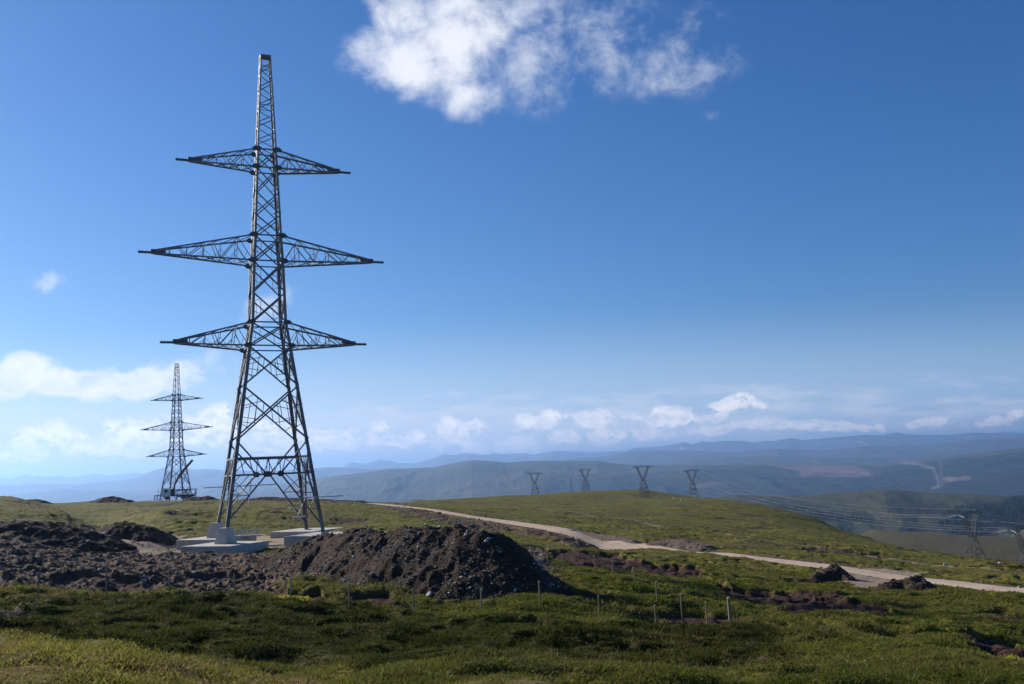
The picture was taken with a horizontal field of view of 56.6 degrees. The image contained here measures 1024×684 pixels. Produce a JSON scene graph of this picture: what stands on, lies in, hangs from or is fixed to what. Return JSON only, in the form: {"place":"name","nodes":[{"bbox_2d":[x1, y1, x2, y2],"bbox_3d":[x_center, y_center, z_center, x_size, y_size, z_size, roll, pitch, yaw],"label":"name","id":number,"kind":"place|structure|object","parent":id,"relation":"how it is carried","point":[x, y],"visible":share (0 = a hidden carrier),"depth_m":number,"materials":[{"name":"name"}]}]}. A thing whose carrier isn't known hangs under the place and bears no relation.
{"place":"outdoors","nodes":[
{"label":"outdoors","id":0,"kind":"place"},
{"bbox_2d":[0,489,1023,683],"bbox_3d":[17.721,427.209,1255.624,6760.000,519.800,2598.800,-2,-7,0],"label":"ground","id":1,"kind":"structure","parent":0,"point":[731,526],"depth_m":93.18,"materials":[{"name":"green plant"}]},
{"bbox_2d":[37,572,38,596],"bbox_3d":[-23.396,12.339,46.921,0.087,1.875,0.083,-2,-7,0],"label":"fence post","id":2,"kind":"object","parent":1,"relation":"on","point":[38,585],"visible":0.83,"depth_m":46.93,"materials":[{"name":"beige wood"}]},
{"bbox_2d":[28,499,50,503],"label":"spoil heap","id":3,"kind":"object","parent":1,"relation":"on","point":[40,501],"visible":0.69,"depth_m":305.61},
{"bbox_2d":[0,520,141,552],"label":"spoil heap","id":4,"kind":"object","parent":1,"relation":"on","point":[63,536],"visible":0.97,"depth_m":82.93,"materials":[{"name":"soil"}]},
{"bbox_2d":[105,569,106,594],"bbox_3d":[-21.284,12.822,49.871,0.100,1.805,0.083,-2,-7,0],"label":"fence post","id":5,"kind":"object","parent":1,"relation":"on","point":[106,583],"visible":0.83,"depth_m":49.85,"materials":[{"name":"beige wood"}]},
{"bbox_2d":[90,496,135,502],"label":"spoil heap","id":6,"kind":"object","parent":1,"relation":"on","point":[110,499],"visible":0.91,"depth_m":296.82,"materials":[{"name":"soil"}]},
{"bbox_2d":[96,521,179,545],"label":"spoil heap","id":7,"kind":"object","parent":1,"relation":"on","point":[132,531],"visible":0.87,"depth_m":105.17,"materials":[{"name":"soil"}]},
{"bbox_2d":[154,460,196,500],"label":"crane lorry","id":8,"kind":"object","parent":1,"relation":"on","point":[166,493],"visible":0.97,"depth_m":314.41,"materials":[{"name":"white paint"}]},
{"bbox_2d":[140,363,212,500],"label":"lattice tower","id":9,"kind":"structure","parent":1,"relation":"on","point":[173,434],"depth_m":342.63,"materials":[{"name":"metal"}]},
{"bbox_2d":[176,489,195,498],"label":"assembly trestle","id":10,"kind":"object","parent":1,"relation":"on","point":[186,493],"visible":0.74,"depth_m":318.61,"materials":[{"name":"grey metal"}]},
{"bbox_2d":[181,496,219,500],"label":"spoil heap","id":11,"kind":"object","parent":1,"relation":"on","point":[203,498],"visible":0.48,"depth_m":299.54,"materials":[{"name":"soil"}]},
{"bbox_2d":[176,522,256,549],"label":"tower foundation","id":12,"kind":"object","parent":1,"relation":"on","point":[210,537],"visible":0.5,"depth_m":103.61,"materials":[{"name":"concrete"}]},
{"bbox_2d":[233,527,262,536],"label":"bolt rack","id":13,"kind":"object","parent":12,"relation":"on","point":[245,535],"visible":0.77,"depth_m":104.30,"materials":[{"name":"silver metal"}]},
{"bbox_2d":[181,527,268,553],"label":"tower foundation","id":14,"kind":"object","parent":1,"relation":"on","point":[225,541],"visible":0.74,"depth_m":94.41,"materials":[{"name":"concrete"}]},
{"bbox_2d":[290,578,291,600],"bbox_3d":[-11.129,12.599,47.828,0.088,1.450,0.083,-2,-7,0],"label":"fence post","id":15,"kind":"object","parent":1,"relation":"on","point":[290,589],"visible":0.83,"depth_m":47.82,"materials":[{"name":"beige wood"}]},
{"bbox_2d":[241,497,368,502],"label":"spoil heap","id":16,"kind":"object","parent":1,"relation":"on","point":[273,498],"visible":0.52,"depth_m":277.57,"materials":[{"name":"stone"}]},
{"bbox_2d":[270,527,344,537],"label":"tower foundation","id":17,"kind":"object","parent":1,"relation":"on","point":[282,533],"visible":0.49,"depth_m":106.44,"materials":[{"name":"concrete"}]},
{"bbox_2d":[284,531,342,545],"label":"tower foundation","id":18,"kind":"object","parent":1,"relation":"on","point":[290,540],"visible":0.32,"depth_m":97.28,"materials":[{"name":"concrete"}]},
{"bbox_2d":[138,54,383,531],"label":"lattice tower","id":19,"kind":"structure","parent":18,"relation":"on","point":[251,266],"depth_m":104.97,"materials":[{"name":"metal"}]},
{"bbox_2d":[348,583,349,604],"bbox_3d":[-8.010,12.637,46.798,0.084,1.505,0.083,-2,-7,0],"label":"fence post","id":20,"kind":"object","parent":1,"relation":"on","point":[349,593],"visible":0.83,"depth_m":46.80,"materials":[{"name":"beige wood"}]},
{"bbox_2d":[412,589,413,608],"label":"fence post","id":21,"kind":"object","parent":1,"relation":"on","point":[413,598],"visible":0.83,"depth_m":45.78,"materials":[{"name":"beige wood"}]},
{"bbox_2d":[253,523,573,603],"bbox_3d":[-9.438,14.298,63.666,10.811,4.466,33.168,5,-10,-43],"label":"spoil heap","id":22,"kind":"object","parent":1,"relation":"on","point":[457,561],"visible":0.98,"depth_m":55.48,"materials":[{"name":"soil"}]},
{"bbox_2d":[480,588,481,608],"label":"fence post","id":23,"kind":"object","parent":1,"relation":"on","point":[481,596],"visible":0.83,"depth_m":44.80,"materials":[{"name":"beige wood"}]},
{"bbox_2d":[0,498,1023,592],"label":"loose stones","id":24,"kind":"object","parent":1,"relation":"on","point":[265,570],"visible":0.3,"depth_m":71.41,"materials":[{"name":"grey stone"}]},
{"bbox_2d":[525,472,542,494],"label":"old pylon","id":25,"kind":"object","parent":1,"relation":"on","point":[534,482],"visible":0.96,"depth_m":884.75,"materials":[{"name":"grey metal"}]},
{"bbox_2d":[538,581,540,602],"bbox_3d":[1.313,11.990,44.815,0.108,1.416,0.083,-2,-7,0],"label":"fence post","id":26,"kind":"object","parent":1,"relation":"on","point":[539,592],"visible":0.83,"depth_m":44.81,"materials":[{"name":"beige wood"}]},
{"bbox_2d":[577,469,594,490],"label":"old pylon","id":27,"kind":"object","parent":1,"relation":"on","point":[588,485],"visible":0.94,"depth_m":884.35,"materials":[{"name":"grey metal"}]},
{"bbox_2d":[598,595,599,615],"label":"fence post","id":28,"kind":"object","parent":1,"relation":"on","point":[598,606],"visible":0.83,"depth_m":44.71,"materials":[{"name":"beige wood"}]},
{"bbox_2d":[569,530,641,543],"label":"spoil heap","id":29,"kind":"object","parent":1,"relation":"on","point":[604,537],"visible":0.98,"depth_m":142.91,"materials":[{"name":"soil"}]},
{"bbox_2d":[629,465,653,497],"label":"old pylon","id":30,"kind":"object","parent":1,"relation":"on","point":[640,488],"visible":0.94,"depth_m":649.81,"materials":[{"name":"grey metal"}]},
{"bbox_2d":[646,469,894,515],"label":"power cable","id":31,"kind":"object","parent":30,"relation":"hanging from","point":[783,506],"visible":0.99,"depth_m":469.55,"materials":[{"name":"grey metal"}]},
{"bbox_2d":[637,471,936,517],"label":"power cable","id":32,"kind":"object","parent":30,"relation":"hanging from","point":[835,514],"visible":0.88,"depth_m":395.57,"materials":[{"name":"grey metal"}]},
{"bbox_2d":[655,467,929,508],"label":"power cable","id":33,"kind":"object","parent":30,"relation":"hanging from","point":[793,498],"visible":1,"depth_m":471.70,"materials":[{"name":"grey metal"}]},
{"bbox_2d":[662,470,974,514],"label":"power cable","id":34,"kind":"object","parent":30,"relation":"hanging from","point":[828,509],"visible":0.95,"depth_m":451.76,"materials":[{"name":"grey metal"}]},
{"bbox_2d":[680,593,682,619],"bbox_3d":[8.851,13.982,49.555,0.094,1.690,0.083,-2,-7,0],"label":"fence post","id":35,"kind":"object","parent":1,"relation":"on","point":[681,607],"visible":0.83,"depth_m":49.53,"materials":[{"name":"beige wood"}]},
{"bbox_2d":[646,539,720,551],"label":"spoil heap","id":36,"kind":"object","parent":1,"relation":"on","point":[692,545],"visible":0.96,"depth_m":133.22,"materials":[{"name":"stone"}]},
{"bbox_2d":[682,469,699,497],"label":"old pylon","id":37,"kind":"object","parent":1,"relation":"on","point":[693,483],"visible":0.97,"depth_m":757.49,"materials":[{"name":"grey metal"}]},
{"bbox_2d":[692,477,986,531],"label":"power cable","id":38,"kind":"object","parent":37,"relation":"hanging from","point":[869,523],"visible":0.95,"depth_m":413.31,"materials":[{"name":"grey metal"}]},
{"bbox_2d":[710,480,989,529],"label":"power cable","id":39,"kind":"object","parent":37,"relation":"hanging from","point":[867,520],"visible":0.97,"depth_m":437.40,"materials":[{"name":"grey metal"}]},
{"bbox_2d":[704,472,1009,522],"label":"power cable","id":40,"kind":"object","parent":37,"relation":"hanging from","point":[865,510],"visible":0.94,"depth_m":441.46,"materials":[{"name":"grey metal"}]},
{"bbox_2d":[713,476,1018,528],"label":"power cable","id":41,"kind":"object","parent":37,"relation":"hanging from","point":[859,516],"visible":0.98,"depth_m":477.05,"materials":[{"name":"grey metal"}]},
{"bbox_2d":[705,602,707,622],"bbox_3d":[9.752,13.767,47.562,0.115,1.495,0.083,-2,-7,0],"label":"fence post","id":42,"kind":"object","parent":1,"relation":"on","point":[706,612],"visible":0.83,"depth_m":47.55,"materials":[{"name":"beige wood"}]},
{"bbox_2d":[727,597,731,621],"bbox_3d":[10.471,13.226,45.611,0.192,1.897,0.168,-2,-7,0],"label":"fence post","id":43,"kind":"object","parent":1,"relation":"on","point":[729,609],"visible":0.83,"depth_m":45.60,"materials":[{"name":"beige wood"}]},
{"bbox_2d":[808,563,855,582],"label":"spoil heap","id":44,"kind":"object","parent":1,"relation":"on","point":[833,572],"visible":0.98,"depth_m":89.77,"materials":[{"name":"soil"}]},
{"bbox_2d":[871,575,937,590],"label":"spoil heap","id":45,"kind":"object","parent":1,"relation":"on","point":[917,582],"visible":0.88,"depth_m":80.67,"materials":[{"name":"soil"}]},
{"bbox_2d":[948,511,991,557],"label":"old pylon","id":46,"kind":"object","parent":1,"relation":"on","point":[962,514],"visible":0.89,"depth_m":351.38,"materials":[{"name":"grey metal"}]},
{"bbox_2d":[1000,525,1023,561],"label":"old pylon","id":47,"kind":"object","parent":1,"relation":"on","point":[1017,530],"visible":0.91,"depth_m":327.02,"materials":[{"name":"grey metal"}]},
{"bbox_2d":[0,432,1023,537],"bbox_3d":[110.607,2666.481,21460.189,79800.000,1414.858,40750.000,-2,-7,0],"label":"hills","id":48,"kind":"structure","parent":0,"point":[909,474],"depth_m":9295.40,"materials":[{"name":"blue"}]},
{"bbox_2d":[761,495,1023,535],"bbox_3d":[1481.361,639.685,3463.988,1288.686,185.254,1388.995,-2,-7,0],"label":"conifer forest","id":49,"kind":"object","parent":48,"relation":"on","point":[1018,502],"visible":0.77,"depth_m":3012.56,"materials":[{"name":"green plant"}]},
{"bbox_2d":[0,0,1023,477],"label":"sky","id":50,"kind":"structure","parent":0,"point":[594,225],"materials":[{"name":"blue"}]},
{"bbox_2d":[369,503,1023,592],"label":"road","id":51,"kind":"structure","parent":0,"point":[608,545],"depth_m":125.11,"materials":[{"name":"grey gravel"}]}
]}

